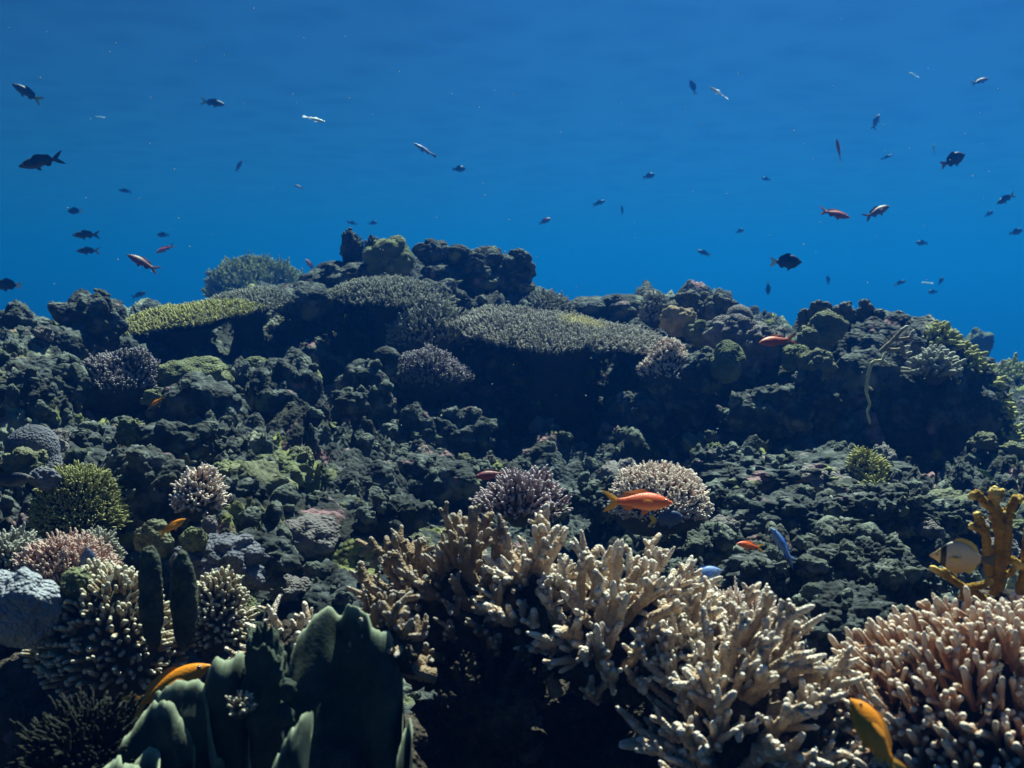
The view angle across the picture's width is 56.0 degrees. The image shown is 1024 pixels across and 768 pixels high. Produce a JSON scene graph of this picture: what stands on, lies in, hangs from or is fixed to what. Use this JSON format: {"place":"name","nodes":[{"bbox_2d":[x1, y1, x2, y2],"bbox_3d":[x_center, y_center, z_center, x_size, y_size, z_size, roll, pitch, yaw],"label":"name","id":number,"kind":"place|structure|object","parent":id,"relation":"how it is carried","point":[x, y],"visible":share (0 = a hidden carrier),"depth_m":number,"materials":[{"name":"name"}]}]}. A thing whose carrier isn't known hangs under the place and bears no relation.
{"place":"outdoors","nodes":[
{"label":"outdoors","id":0,"kind":"place"},
{"bbox_2d":[122,663,210,721],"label":"anthias","id":1,"kind":"object","parent":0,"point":[171,675],"visible":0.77,"depth_m":0.98,"materials":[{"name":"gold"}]},
{"bbox_2d":[0,256,1023,714],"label":"seabed","id":2,"kind":"structure","parent":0,"point":[340,470],"depth_m":2.35,"materials":[{"name":"stone"}]},
{"bbox_2d":[0,521,43,571],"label":"branching coral","id":3,"kind":"object","parent":2,"relation":"on","point":[12,540],"visible":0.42,"depth_m":1.36},
{"bbox_2d":[0,446,48,473],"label":"lump coral","id":4,"kind":"object","parent":2,"relation":"on","point":[24,460],"visible":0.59,"depth_m":1.66},
{"bbox_2d":[0,370,55,414],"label":"reef rock","id":5,"kind":"object","parent":2,"relation":"on","point":[32,390],"visible":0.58,"depth_m":2.08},
{"bbox_2d":[4,423,67,468],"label":"boulder coral","id":6,"kind":"object","parent":2,"relation":"on","point":[34,437],"depth_m":1.73},
{"bbox_2d":[40,372,90,411],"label":"reef rock","id":7,"kind":"object","parent":2,"relation":"on","point":[75,391],"visible":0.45,"depth_m":2.19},
{"bbox_2d":[43,324,94,360],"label":"reef rock","id":8,"kind":"object","parent":2,"relation":"on","point":[77,342],"visible":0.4,"depth_m":2.72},
{"bbox_2d":[0,301,55,328],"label":"reef rock","id":9,"kind":"object","parent":8,"relation":"on","point":[17,313],"visible":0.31,"depth_m":2.71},
{"bbox_2d":[24,460,133,539],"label":"branching coral","id":10,"kind":"object","parent":2,"relation":"on","point":[83,497],"visible":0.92,"depth_m":1.48},
{"bbox_2d":[28,467,61,490],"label":"boulder coral","id":11,"kind":"object","parent":10,"relation":"on","point":[47,479],"visible":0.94,"depth_m":1.46},
{"bbox_2d":[47,288,128,356],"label":"reef rock","id":12,"kind":"object","parent":2,"relation":"on","point":[105,323],"visible":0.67,"depth_m":2.79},
{"bbox_2d":[0,652,204,767],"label":"reef rock","id":13,"kind":"object","parent":2,"relation":"on","point":[24,700],"visible":0.2,"depth_m":1.21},
{"bbox_2d":[11,527,123,587],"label":"branching coral","id":14,"kind":"object","parent":13,"relation":"on","point":[53,558],"visible":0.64,"depth_m":1.25},
{"bbox_2d":[20,558,188,699],"bbox_3d":[-0.486,0.292,1.179,0.182,0.164,0.188,5,7,45],"label":"branching coral","id":15,"kind":"object","parent":13,"relation":"on","point":[96,641],"visible":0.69,"depth_m":1.12},
{"bbox_2d":[0,567,63,649],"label":"boulder coral","id":16,"kind":"object","parent":15,"relation":"on","point":[31,602],"visible":1,"depth_m":1.09},
{"bbox_2d":[60,567,90,601],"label":"boulder coral","id":17,"kind":"object","parent":15,"relation":"on","point":[76,579],"visible":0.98,"depth_m":1.11},
{"bbox_2d":[79,345,160,414],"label":"branching coral","id":18,"kind":"object","parent":2,"relation":"on","point":[122,382],"visible":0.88,"depth_m":2.31},
{"bbox_2d":[96,444,195,537],"bbox_3d":[-0.622,0.197,1.623,0.232,0.198,0.163,0,5,0],"label":"reef rock","id":19,"kind":"object","parent":2,"relation":"on","point":[145,503],"visible":0.32,"depth_m":1.56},
{"bbox_2d":[138,545,163,649],"bbox_3d":[-0.403,0.238,1.075,0.028,0.120,0.026,0,5,0],"label":"column sponge","id":20,"kind":"object","parent":2,"relation":"on","point":[150,599],"depth_m":1.07},
{"bbox_2d":[136,420,219,460],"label":"reef rock","id":21,"kind":"object","parent":2,"relation":"on","point":[178,440],"visible":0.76,"depth_m":1.92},
{"bbox_2d":[114,418,144,447],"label":"boulder coral","id":22,"kind":"object","parent":21,"relation":"on","point":[127,434],"visible":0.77,"depth_m":1.95},
{"bbox_2d":[169,549,197,649],"bbox_3d":[-0.373,0.245,1.096,0.031,0.116,0.027,0,5,0],"label":"column sponge","id":23,"kind":"object","parent":2,"relation":"on","point":[183,592],"depth_m":1.09},
{"bbox_2d":[123,298,266,358],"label":"table coral","id":24,"kind":"object","parent":2,"relation":"on","point":[181,330],"visible":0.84,"depth_m":3.07},
{"bbox_2d":[145,371,250,427],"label":"reef rock","id":25,"kind":"object","parent":2,"relation":"on","point":[179,403],"visible":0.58,"depth_m":2.25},
{"bbox_2d":[155,356,234,387],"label":"boulder coral","id":26,"kind":"object","parent":25,"relation":"on","point":[170,372],"visible":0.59,"depth_m":2.37},
{"bbox_2d":[168,462,231,521],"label":"branching coral","id":27,"kind":"object","parent":2,"relation":"on","point":[199,494],"visible":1,"depth_m":1.50},
{"bbox_2d":[169,532,269,590],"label":"boulder coral","id":28,"kind":"object","parent":2,"relation":"on","point":[246,555],"visible":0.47,"depth_m":1.30},
{"bbox_2d":[133,519,174,559],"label":"boulder coral","id":29,"kind":"object","parent":28,"relation":"on","point":[146,534],"visible":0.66,"depth_m":1.31},
{"bbox_2d":[178,526,208,551],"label":"boulder coral","id":30,"kind":"object","parent":28,"relation":"on","point":[192,539],"visible":0.97,"depth_m":1.29},
{"bbox_2d":[189,565,259,653],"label":"branching coral","id":31,"kind":"object","parent":2,"relation":"on","point":[225,614],"visible":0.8,"depth_m":1.19},
{"bbox_2d":[225,690,257,718],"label":"branching coral","id":32,"kind":"object","parent":2,"relation":"on","point":[241,707],"visible":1,"depth_m":0.86},
{"bbox_2d":[229,356,255,398],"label":"reef rock","id":33,"kind":"object","parent":2,"relation":"on","point":[241,370],"visible":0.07,"depth_m":2.47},
{"bbox_2d":[218,476,268,506],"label":"reef rock","id":34,"kind":"object","parent":2,"relation":"on","point":[246,487],"visible":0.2,"depth_m":1.71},
{"bbox_2d":[206,285,294,354],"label":"table coral","id":35,"kind":"object","parent":2,"relation":"on","point":[248,331],"visible":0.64,"depth_m":3.21},
{"bbox_2d":[200,250,305,297],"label":"branching coral","id":36,"kind":"object","parent":2,"relation":"on","point":[237,273],"visible":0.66,"depth_m":6.17},
{"bbox_2d":[229,458,298,496],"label":"lump coral","id":37,"kind":"object","parent":2,"relation":"on","point":[263,470],"visible":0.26,"depth_m":1.76},
{"bbox_2d":[238,527,303,593],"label":"reef rock","id":38,"kind":"object","parent":2,"relation":"on","point":[290,560],"visible":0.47,"depth_m":1.46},
{"bbox_2d":[257,449,316,487],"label":"lump coral","id":39,"kind":"object","parent":2,"relation":"on","point":[301,472],"visible":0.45,"depth_m":1.98},
{"bbox_2d":[245,346,330,421],"bbox_3d":[-0.579,0.078,2.458,0.247,0.348,0.234,4,6,36],"label":"reef rock","id":40,"kind":"object","parent":2,"relation":"on","point":[290,380],"visible":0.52,"depth_m":2.39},
{"bbox_2d":[265,574,310,603],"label":"lump coral","id":41,"kind":"object","parent":2,"relation":"on","point":[292,588],"visible":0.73,"depth_m":1.53},
{"bbox_2d":[274,281,347,320],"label":"reef rock","id":42,"kind":"object","parent":2,"relation":"on","point":[313,302],"visible":0.73,"depth_m":3.23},
{"bbox_2d":[284,513,341,559],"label":"lump coral","id":43,"kind":"object","parent":2,"relation":"on","point":[315,536],"visible":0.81,"depth_m":1.66},
{"bbox_2d":[298,260,370,287],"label":"reef rock","id":44,"kind":"object","parent":2,"relation":"on","point":[331,273],"visible":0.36,"depth_m":3.31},
{"bbox_2d":[339,227,363,262],"bbox_3d":[-0.568,-0.465,3.423,0.094,0.184,0.077,3,6,32],"label":"rock spire","id":45,"kind":"object","parent":44,"relation":"on","point":[351,247],"visible":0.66,"depth_m":3.39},
{"bbox_2d":[362,234,413,277],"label":"boulder coral","id":46,"kind":"object","parent":44,"relation":"on","point":[395,256],"visible":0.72,"depth_m":3.28},
{"bbox_2d":[330,390,370,416],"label":"boulder coral","id":47,"kind":"object","parent":2,"relation":"on","point":[350,403],"visible":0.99,"depth_m":2.34},
{"bbox_2d":[335,358,397,430],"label":"reef rock","id":48,"kind":"object","parent":2,"relation":"on","point":[382,410],"visible":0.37,"depth_m":2.56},
{"bbox_2d":[373,345,400,377],"bbox_3d":[-0.349,-0.059,2.661,0.083,0.095,0.087,0,5,0],"label":"rock stump","id":49,"kind":"object","parent":48,"relation":"on","point":[387,356],"visible":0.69,"depth_m":2.63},
{"bbox_2d":[308,714,427,767],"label":"reef rock","id":50,"kind":"object","parent":2,"relation":"on","point":[341,755],"visible":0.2,"depth_m":0.92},
{"bbox_2d":[205,652,250,767],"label":"plate coral","id":51,"kind":"object","parent":50,"relation":"on","point":[229,733],"visible":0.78,"depth_m":0.90},
{"bbox_2d":[240,620,287,767],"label":"knobby coral","id":52,"kind":"object","parent":50,"relation":"on","point":[265,670],"visible":0.88,"depth_m":0.89},
{"bbox_2d":[224,594,312,666],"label":"staghorn coral","id":53,"kind":"object","parent":50,"relation":"on","point":[289,630],"visible":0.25,"depth_m":1.00},
{"bbox_2d":[272,711,312,767],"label":"plate coral","id":54,"kind":"object","parent":50,"relation":"on","point":[295,750],"visible":1,"depth_m":0.77},
{"bbox_2d":[283,604,404,767],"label":"plate coral","id":55,"kind":"object","parent":50,"relation":"on","point":[354,695],"visible":0.69,"depth_m":0.93},
{"bbox_2d":[348,590,436,683],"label":"staghorn coral","id":56,"kind":"object","parent":50,"relation":"on","point":[407,649],"visible":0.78,"depth_m":0.95},
{"bbox_2d":[396,718,412,767],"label":"plate coral","id":57,"kind":"object","parent":50,"relation":"on","point":[404,758],"visible":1,"depth_m":0.82},
{"bbox_2d":[351,494,432,540],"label":"reef rock","id":58,"kind":"object","parent":2,"relation":"on","point":[410,514],"visible":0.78,"depth_m":1.70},
{"bbox_2d":[327,273,459,357],"bbox_3d":[-0.379,-0.215,3.129,0.424,0.295,0.334,0,5,0],"label":"table coral","id":59,"kind":"object","parent":2,"relation":"on","point":[386,298],"visible":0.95,"depth_m":3.06},
{"bbox_2d":[379,402,437,449],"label":"reef rock","id":60,"kind":"object","parent":2,"relation":"on","point":[414,415],"visible":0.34,"depth_m":2.53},
{"bbox_2d":[384,293,473,360],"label":"branching coral","id":61,"kind":"object","parent":2,"relation":"on","point":[415,326],"visible":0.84,"depth_m":2.96},
{"bbox_2d":[392,343,474,404],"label":"branching coral","id":62,"kind":"object","parent":2,"relation":"on","point":[430,374],"visible":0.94,"depth_m":2.68},
{"bbox_2d":[394,454,495,504],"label":"reef rock","id":63,"kind":"object","parent":2,"relation":"on","point":[456,481],"visible":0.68,"depth_m":2.16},
{"bbox_2d":[424,406,497,456],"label":"reef rock","id":64,"kind":"object","parent":2,"relation":"on","point":[466,429],"visible":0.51,"depth_m":2.58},
{"bbox_2d":[417,244,535,294],"bbox_3d":[-0.135,-0.367,3.426,0.437,0.250,0.286,0,5,0],"label":"reef rock","id":65,"kind":"object","parent":2,"relation":"on","point":[470,269],"visible":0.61,"depth_m":3.32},
{"bbox_2d":[411,238,449,263],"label":"boulder coral","id":66,"kind":"object","parent":65,"relation":"on","point":[429,250],"visible":0.94,"depth_m":3.37},
{"bbox_2d":[503,248,535,280],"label":"boulder coral","id":67,"kind":"object","parent":65,"relation":"on","point":[516,258],"visible":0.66,"depth_m":3.33},
{"bbox_2d":[0,280,1023,705],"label":"coral rubble","id":68,"kind":"object","parent":2,"relation":"on","point":[888,572],"visible":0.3,"depth_m":1.88,"materials":[{"name":"stone"}]},
{"bbox_2d":[468,464,572,527],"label":"branching coral","id":69,"kind":"object","parent":2,"relation":"on","point":[514,497],"visible":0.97,"depth_m":1.40},
{"bbox_2d":[409,667,674,767],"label":"dead coral","id":70,"kind":"object","parent":2,"relation":"on","point":[572,731],"visible":0.28,"depth_m":1.08},
{"bbox_2d":[346,501,536,695],"bbox_3d":[-0.062,0.248,1.119,0.276,0.232,0.214,0,5,0],"label":"staghorn coral","id":71,"kind":"object","parent":70,"relation":"on","point":[439,582],"visible":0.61,"depth_m":1.09},
{"bbox_2d":[468,503,599,670],"bbox_3d":[0.026,0.230,1.082,0.160,0.192,0.159,0,5,0],"label":"staghorn coral","id":72,"kind":"object","parent":71,"relation":"on","point":[541,553],"visible":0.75,"depth_m":1.06},
{"bbox_2d":[513,529,727,707],"bbox_3d":[0.120,0.256,1.062,0.244,0.198,0.245,-2,5,-23],"label":"staghorn coral","id":73,"kind":"object","parent":70,"relation":"on","point":[599,649],"visible":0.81,"depth_m":1.01},
{"bbox_2d":[635,576,731,697],"bbox_3d":[0.197,0.272,1.012,0.139,0.128,0.157,0,5,0],"label":"staghorn coral","id":74,"kind":"object","parent":73,"relation":"on","point":[694,605],"visible":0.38,"depth_m":0.99},
{"bbox_2d":[522,288,577,313],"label":"branching coral","id":75,"kind":"object","parent":2,"relation":"on","point":[549,300],"visible":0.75,"depth_m":3.28},
{"bbox_2d":[444,304,664,423],"bbox_3d":[0.144,-0.050,2.976,0.699,0.395,0.473,0,5,0],"label":"table coral","id":76,"kind":"object","parent":2,"relation":"on","point":[555,350],"visible":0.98,"depth_m":2.89},
{"bbox_2d":[566,476,616,523],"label":"reef rock","id":77,"kind":"object","parent":2,"relation":"on","point":[585,507],"visible":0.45,"depth_m":1.94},
{"bbox_2d":[569,294,644,321],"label":"reef rock","id":78,"kind":"object","parent":2,"relation":"on","point":[619,307],"visible":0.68,"depth_m":3.31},
{"bbox_2d":[607,388,669,435],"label":"reef rock","id":79,"kind":"object","parent":2,"relation":"on","point":[627,401],"visible":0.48,"depth_m":2.72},
{"bbox_2d":[635,334,687,387],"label":"branching coral","id":80,"kind":"object","parent":79,"relation":"on","point":[663,363],"visible":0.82,"depth_m":2.71},
{"bbox_2d":[634,289,669,327],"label":"branching coral","id":81,"kind":"object","parent":2,"relation":"on","point":[652,307],"visible":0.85,"depth_m":3.16},
{"bbox_2d":[607,459,714,536],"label":"branching coral","id":82,"kind":"object","parent":2,"relation":"on","point":[681,489],"visible":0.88,"depth_m":1.59},
{"bbox_2d":[658,305,696,337],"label":"boulder coral","id":83,"kind":"object","parent":2,"relation":"on","point":[674,320],"visible":0.9,"depth_m":2.91},
{"bbox_2d":[663,289,712,343],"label":"coral","id":84,"kind":"object","parent":2,"relation":"on","point":[695,301],"depth_m":3.06},
{"bbox_2d":[650,527,736,566],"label":"reef rock","id":85,"kind":"object","parent":2,"relation":"on","point":[714,555],"visible":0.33,"depth_m":1.69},
{"bbox_2d":[687,443,761,475],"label":"reef rock","id":86,"kind":"object","parent":2,"relation":"on","point":[721,453],"visible":0.18,"depth_m":2.30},
{"bbox_2d":[709,340,745,383],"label":"boulder coral","id":87,"kind":"object","parent":2,"relation":"on","point":[727,361],"visible":1,"depth_m":2.62},
{"bbox_2d":[702,313,767,347],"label":"boulder coral","id":88,"kind":"object","parent":2,"relation":"on","point":[731,327],"visible":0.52,"depth_m":2.82},
{"bbox_2d":[615,582,884,767],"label":"staghorn coral","id":89,"kind":"object","parent":2,"relation":"on","point":[747,697],"visible":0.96,"depth_m":0.90},
{"bbox_2d":[712,576,809,683],"bbox_3d":[0.266,0.302,1.133,0.160,0.154,0.155,0,5,0],"label":"branching coral","id":90,"kind":"object","parent":2,"relation":"on","point":[736,596],"visible":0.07,"depth_m":1.11},
{"bbox_2d":[741,323,787,370],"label":"boulder coral","id":91,"kind":"object","parent":2,"relation":"on","point":[754,351],"visible":0.62,"depth_m":2.77},
{"bbox_2d":[724,383,814,441],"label":"reef rock","id":92,"kind":"object","parent":2,"relation":"on","point":[776,412],"visible":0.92,"depth_m":2.46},
{"bbox_2d":[786,368,842,424],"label":"reef rock","id":93,"kind":"object","parent":92,"relation":"on","point":[826,402],"visible":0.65,"depth_m":2.47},
{"bbox_2d":[797,347,838,380],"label":"boulder coral","id":94,"kind":"object","parent":93,"relation":"on","point":[813,360],"visible":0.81,"depth_m":2.48},
{"bbox_2d":[708,490,847,540],"bbox_3d":[0.544,0.262,1.890,0.349,0.102,0.235,0,5,0],"label":"reef rock","id":95,"kind":"object","parent":2,"relation":"on","point":[767,507],"visible":0.42,"depth_m":1.83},
{"bbox_2d":[721,541,852,595],"bbox_3d":[0.425,0.288,1.489,0.221,0.091,0.150,0,5,0],"label":"reef rock","id":96,"kind":"object","parent":2,"relation":"on","point":[794,582],"visible":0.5,"depth_m":1.44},
{"bbox_2d":[698,447,913,495],"bbox_3d":[0.660,0.218,2.156,0.495,0.125,0.431,0,5,0],"label":"reef rock","id":97,"kind":"object","parent":2,"relation":"on","point":[767,479],"visible":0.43,"depth_m":2.07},
{"bbox_2d":[791,463,851,493],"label":"lump coral","id":98,"kind":"object","parent":2,"relation":"on","point":[817,482],"visible":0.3,"depth_m":2.02},
{"bbox_2d":[793,580,897,658],"bbox_3d":[0.422,0.317,1.276,0.196,0.094,0.158,0,5,0],"label":"reef rock","id":99,"kind":"object","parent":2,"relation":"on","point":[864,603],"visible":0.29,"depth_m":1.23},
{"bbox_2d":[844,444,891,482],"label":"branching coral","id":100,"kind":"object","parent":2,"relation":"on","point":[862,461],"visible":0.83,"depth_m":2.05},
{"bbox_2d":[825,538,919,584],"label":"reef rock","id":101,"kind":"object","parent":2,"relation":"on","point":[880,548],"visible":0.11,"depth_m":1.45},
{"bbox_2d":[823,482,940,538],"bbox_3d":[0.656,0.232,1.729,0.206,0.113,0.155,0,5,0],"label":"reef rock","id":102,"kind":"object","parent":2,"relation":"on","point":[859,504],"visible":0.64,"depth_m":1.69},
{"bbox_2d":[763,310,1012,471],"bbox_3d":[1.065,0.106,2.773,0.750,0.633,0.548,0,5,0],"label":"coral mound","id":103,"kind":"object","parent":2,"relation":"on","point":[944,421],"visible":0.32,"depth_m":2.56,"materials":[{"name":"stone"}]},
{"bbox_2d":[788,324,837,351],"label":"boulder coral","id":104,"kind":"object","parent":103,"relation":"on","point":[813,337],"visible":0.64,"depth_m":2.56},
{"bbox_2d":[806,309,849,346],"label":"boulder coral","id":105,"kind":"object","parent":104,"relation":"on","point":[833,323],"visible":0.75,"depth_m":2.57},
{"bbox_2d":[900,344,966,384],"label":"finger coral","id":106,"kind":"object","parent":103,"relation":"on","point":[931,365],"visible":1,"depth_m":2.47},
{"bbox_2d":[921,320,965,351],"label":"finger coral","id":107,"kind":"object","parent":103,"relation":"on","point":[946,334],"visible":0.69,"depth_m":2.61},
{"bbox_2d":[857,564,949,609],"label":"reef rock","id":108,"kind":"object","parent":2,"relation":"on","point":[920,591],"visible":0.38,"depth_m":1.35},
{"bbox_2d":[806,585,1023,767],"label":"finger coral","id":109,"kind":"object","parent":2,"relation":"on","point":[948,692],"visible":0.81,"depth_m":0.88},
{"bbox_2d":[906,497,987,540],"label":"reef rock","id":110,"kind":"object","parent":2,"relation":"on","point":[952,529],"visible":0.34,"depth_m":1.73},
{"bbox_2d":[973,592,1023,610],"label":"finger coral","id":111,"kind":"object","parent":2,"relation":"on","point":[1015,598],"visible":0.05,"depth_m":1.01},
{"bbox_2d":[929,486,1023,601],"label":"fire coral","id":112,"kind":"object","parent":111,"relation":"on","point":[999,517],"visible":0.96,"depth_m":1.05},
{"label":"reef rock","id":113,"kind":"object","parent":2,"relation":"on","visible":0},
{"bbox_2d":[676,351,722,394],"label":"boulder coral","id":114,"kind":"object","parent":113,"relation":"on","point":[701,380],"visible":0.74,"depth_m":2.67},
{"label":"reef rock","id":115,"kind":"object","parent":2,"relation":"on","visible":0},
{"bbox_2d":[7,684,144,767],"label":"branching coral","id":116,"kind":"object","parent":115,"relation":"on","point":[82,730],"visible":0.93,"depth_m":0.87},
{"bbox_2d":[104,679,224,767],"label":"plate coral","id":117,"kind":"object","parent":115,"relation":"on","point":[172,728],"visible":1,"depth_m":0.88},
{"bbox_2d":[0,0,1023,362],"label":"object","id":118,"kind":"structure","parent":0,"point":[568,67],"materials":[{"name":"liquid"}]},
{"bbox_2d":[602,489,672,514],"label":"anthias","id":119,"kind":"object","parent":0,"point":[644,501],"visible":1,"depth_m":1.17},
{"bbox_2d":[850,699,906,767],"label":"fish","id":120,"kind":"object","parent":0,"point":[870,728],"visible":1,"depth_m":0.70,"materials":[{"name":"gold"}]},
{"bbox_2d":[929,538,995,576],"bbox_3d":[0.472,0.182,1.010,0.066,0.042,0.015,3,6,12],"label":"butterflyfish","id":121,"kind":"object","parent":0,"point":[956,556],"visible":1,"depth_m":1.01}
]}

